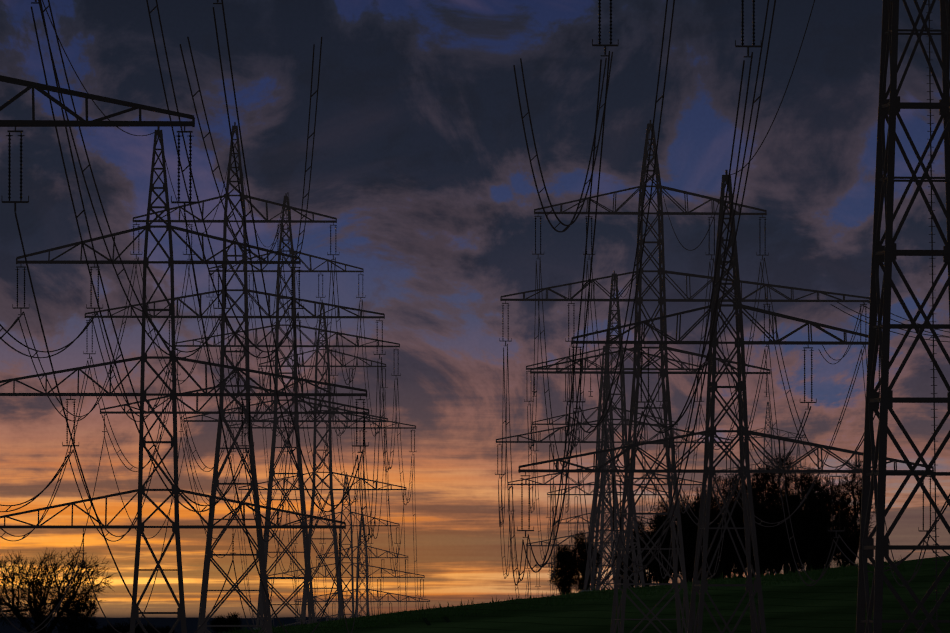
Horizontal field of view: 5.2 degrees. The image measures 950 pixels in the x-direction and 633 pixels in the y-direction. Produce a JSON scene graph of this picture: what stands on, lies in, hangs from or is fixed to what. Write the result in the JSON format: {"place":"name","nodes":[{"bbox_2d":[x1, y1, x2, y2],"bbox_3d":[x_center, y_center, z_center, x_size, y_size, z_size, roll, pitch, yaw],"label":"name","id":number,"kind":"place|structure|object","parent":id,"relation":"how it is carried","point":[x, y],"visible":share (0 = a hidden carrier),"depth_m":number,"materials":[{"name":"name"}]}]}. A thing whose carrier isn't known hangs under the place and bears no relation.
{"place":"outdoors","nodes":[
{"label":"outdoors","id":0,"kind":"place"},
{"bbox_2d":[0,555,949,632],"bbox_3d":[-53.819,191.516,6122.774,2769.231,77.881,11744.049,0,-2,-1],"label":"field ground","id":1,"kind":"structure","parent":0,"point":[826,605],"depth_m":1213.64,"materials":[{"name":"green plant"}]},
{"bbox_2d":[0,545,117,632],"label":"tree","id":2,"kind":"object","parent":1,"relation":"on","point":[37,611],"visible":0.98,"depth_m":1510.45,"materials":[{"name":"black plant"}]},
{"bbox_2d":[55,588,100,632],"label":"bush","id":3,"kind":"object","parent":1,"relation":"on","point":[90,607],"visible":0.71,"depth_m":1590.72,"materials":[{"name":"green plant"}]},
{"bbox_2d":[0,0,221,211],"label":"pylon","id":4,"kind":"object","parent":1,"relation":"on","point":[79,122],"visible":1,"depth_m":492.21,"materials":[{"name":"metal"}]},
{"bbox_2d":[0,127,368,632],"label":"pylon","id":5,"kind":"object","parent":1,"relation":"on","point":[176,527],"visible":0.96,"depth_m":796.65,"materials":[{"name":"metal"}]},
{"bbox_2d":[209,615,228,632],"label":"bush","id":6,"kind":"object","parent":1,"relation":"on","point":[219,621],"visible":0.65,"depth_m":1491.59,"materials":[{"name":"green plant"}]},
{"bbox_2d":[223,612,243,631],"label":"bush","id":7,"kind":"object","parent":1,"relation":"on","point":[233,621],"visible":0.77,"depth_m":1491.59,"materials":[{"name":"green plant"}]},
{"bbox_2d":[83,122,385,632],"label":"pylon","id":8,"kind":"object","parent":1,"relation":"on","point":[259,554],"visible":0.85,"depth_m":1101.78,"materials":[{"name":"metal"}]},
{"bbox_2d":[175,193,400,629],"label":"pylon","id":9,"kind":"object","parent":1,"relation":"on","point":[307,578],"visible":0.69,"depth_m":1406.90,"materials":[{"name":"metal"}]},
{"bbox_2d":[229,305,415,623],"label":"pylon","id":10,"kind":"object","parent":1,"relation":"on","point":[337,579],"visible":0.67,"depth_m":1712.05,"materials":[{"name":"metal"}]},
{"bbox_2d":[268,472,424,627],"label":"pylon","id":11,"kind":"object","parent":1,"relation":"on","point":[352,577],"visible":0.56,"depth_m":2051.15,"materials":[{"name":"metal"}]},
{"bbox_2d":[294,512,429,620],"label":"pylon","id":12,"kind":"object","parent":1,"relation":"on","point":[366,587],"visible":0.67,"depth_m":2411.61,"materials":[{"name":"metal"}]},
{"bbox_2d":[549,542,577,594],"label":"tree","id":13,"kind":"object","parent":1,"relation":"on","point":[561,572],"visible":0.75,"depth_m":1702.77,"materials":[{"name":"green plant"}]},
{"bbox_2d":[564,530,602,590],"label":"tree","id":14,"kind":"object","parent":1,"relation":"on","point":[580,559],"visible":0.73,"depth_m":1677.65,"materials":[{"name":"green plant"}]},
{"bbox_2d":[535,466,651,588],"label":"pylon","id":15,"kind":"object","parent":1,"relation":"on","point":[579,523],"visible":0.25,"depth_m":2312.28,"materials":[{"name":"metal"}]},
{"bbox_2d":[525,426,667,589],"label":"pylon","id":16,"kind":"object","parent":1,"relation":"on","point":[602,529],"visible":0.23,"depth_m":1992.00,"materials":[{"name":"metal"}]},
{"bbox_2d":[508,344,701,589],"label":"pylon","id":17,"kind":"object","parent":1,"relation":"on","point":[616,525],"visible":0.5,"depth_m":1692.10,"materials":[{"name":"metal"}]},
{"bbox_2d":[495,271,732,591],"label":"pylon","id":18,"kind":"object","parent":1,"relation":"on","point":[596,506],"visible":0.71,"depth_m":1391.99,"materials":[{"name":"metal"}]},
{"bbox_2d":[612,541,647,586],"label":"tree","id":19,"kind":"object","parent":1,"relation":"on","point":[629,573],"visible":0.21,"depth_m":1652.60,"materials":[{"name":"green plant"}]},
{"bbox_2d":[625,516,657,585],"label":"tree","id":20,"kind":"object","parent":1,"relation":"on","point":[647,579],"visible":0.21,"depth_m":1753.02,"materials":[{"name":"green plant"}]},
{"bbox_2d":[638,512,668,582],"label":"tree","id":21,"kind":"object","parent":1,"relation":"on","point":[648,532],"visible":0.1,"depth_m":1678.07,"materials":[{"name":"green plant"}]},
{"bbox_2d":[647,532,671,582],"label":"tree","id":22,"kind":"object","parent":1,"relation":"on","point":[666,577],"visible":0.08,"depth_m":1678.07,"materials":[{"name":"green plant"}]},
{"bbox_2d":[646,496,701,580],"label":"tree","id":23,"kind":"object","parent":1,"relation":"on","point":[689,523],"visible":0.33,"depth_m":1652.63,"materials":[{"name":"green plant"}]},
{"bbox_2d":[499,120,869,632],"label":"pylon","id":24,"kind":"object","parent":1,"relation":"on","point":[663,373],"visible":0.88,"depth_m":1092.00,"materials":[{"name":"metal"}]},
{"bbox_2d":[667,504,707,581],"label":"tree","id":25,"kind":"object","parent":1,"relation":"on","point":[690,559],"visible":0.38,"depth_m":1652.65,"materials":[{"name":"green plant"}]},
{"bbox_2d":[680,530,707,581],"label":"tree","id":26,"kind":"object","parent":1,"relation":"on","point":[691,578],"visible":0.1,"depth_m":1703.60,"materials":[{"name":"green plant"}]},
{"bbox_2d":[673,484,725,579],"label":"tree","id":27,"kind":"object","parent":1,"relation":"on","point":[695,505],"visible":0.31,"depth_m":1677.89,"materials":[{"name":"green plant"}]},
{"bbox_2d":[699,468,743,578],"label":"tree","id":28,"kind":"object","parent":1,"relation":"on","point":[727,549],"visible":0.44,"depth_m":1703.35,"materials":[{"name":"green plant"}]},
{"bbox_2d":[517,170,934,632],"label":"pylon","id":29,"kind":"object","parent":1,"relation":"on","point":[744,472],"visible":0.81,"depth_m":791.99,"materials":[{"name":"metal"}]},
{"bbox_2d":[711,502,746,577],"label":"tree","id":30,"kind":"object","parent":1,"relation":"on","point":[729,568],"visible":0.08,"depth_m":1728.21,"materials":[{"name":"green plant"}]},
{"bbox_2d":[728,561,746,577],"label":"tree","id":31,"kind":"object","parent":1,"relation":"on","point":[734,571],"visible":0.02,"depth_m":1753.69,"materials":[{"name":"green plant"}]},
{"bbox_2d":[719,468,761,577],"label":"tree","id":32,"kind":"object","parent":1,"relation":"on","point":[740,571],"visible":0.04,"depth_m":1728.51,"materials":[{"name":"green plant"}]},
{"bbox_2d":[730,499,765,576],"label":"tree","id":33,"kind":"object","parent":1,"relation":"on","point":[741,524],"visible":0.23,"depth_m":1703.43,"materials":[{"name":"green plant"}]},
{"bbox_2d":[736,466,777,572],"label":"tree","id":34,"kind":"object","parent":1,"relation":"on","point":[757,479],"visible":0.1,"depth_m":1753.30,"materials":[{"name":"green plant"}]},
{"bbox_2d":[715,402,822,574],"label":"pylon","id":35,"kind":"object","parent":1,"relation":"on","point":[766,422],"visible":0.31,"depth_m":2994.13,"materials":[{"name":"metal"}]},
{"bbox_2d":[592,0,949,632],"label":"pylon","id":36,"kind":"object","parent":1,"relation":"on","point":[888,252],"visible":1,"depth_m":505.14,"materials":[{"name":"metal"}]},
{"bbox_2d":[757,496,800,572],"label":"tree","id":37,"kind":"object","parent":1,"relation":"on","point":[780,533],"visible":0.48,"depth_m":1653.03,"materials":[{"name":"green plant"}]},
{"bbox_2d":[752,446,819,573],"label":"tree","id":38,"kind":"object","parent":1,"relation":"on","point":[775,492],"visible":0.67,"depth_m":1653.65,"materials":[{"name":"black plant"}]},
{"bbox_2d":[789,518,816,572],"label":"tree","id":39,"kind":"object","parent":1,"relation":"on","point":[802,548],"visible":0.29,"depth_m":1678.23,"materials":[{"name":"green plant"}]},
{"bbox_2d":[776,444,829,570],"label":"pylon","id":40,"kind":"object","parent":1,"relation":"on","point":[800,465],"visible":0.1,"depth_m":3595.11,"materials":[{"name":"metal"}]},
{"bbox_2d":[789,464,833,570],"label":"tree","id":41,"kind":"object","parent":1,"relation":"on","point":[814,524],"visible":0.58,"depth_m":1678.36,"materials":[{"name":"black plant"}]},
{"bbox_2d":[810,533,837,569],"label":"tree","id":42,"kind":"object","parent":1,"relation":"on","point":[818,558],"visible":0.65,"depth_m":1703.01,"materials":[{"name":"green plant"}]},
{"bbox_2d":[804,473,852,567],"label":"tree","id":43,"kind":"object","parent":1,"relation":"on","point":[830,534],"visible":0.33,"depth_m":1703.50,"materials":[{"name":"green plant"}]},
{"bbox_2d":[832,522,859,566],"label":"tree","id":44,"kind":"object","parent":1,"relation":"on","point":[846,560],"visible":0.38,"depth_m":1728.51,"materials":[{"name":"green plant"}]},
{"bbox_2d":[823,456,875,565],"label":"tree","id":45,"kind":"object","parent":1,"relation":"on","point":[853,495],"visible":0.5,"depth_m":1728.39,"materials":[{"name":"green plant"}]},
{"bbox_2d":[0,0,949,632],"bbox_3d":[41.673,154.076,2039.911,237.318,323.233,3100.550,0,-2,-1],"label":"power lines","id":46,"kind":"object","parent":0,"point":[506,392],"visible":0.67,"depth_m":793.53,"materials":[{"name":"black metal"}]},
{"bbox_2d":[0,5,936,617],"bbox_3d":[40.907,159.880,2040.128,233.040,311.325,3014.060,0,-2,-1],"label":"bundle spacers","id":47,"kind":"object","parent":46,"relation":"attached to","point":[346,379],"visible":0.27,"depth_m":851.55,"materials":[{"name":"metal"}]},
{"bbox_2d":[0,0,949,617],"label":"sky","id":48,"kind":"structure","parent":0,"point":[421,162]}
]}

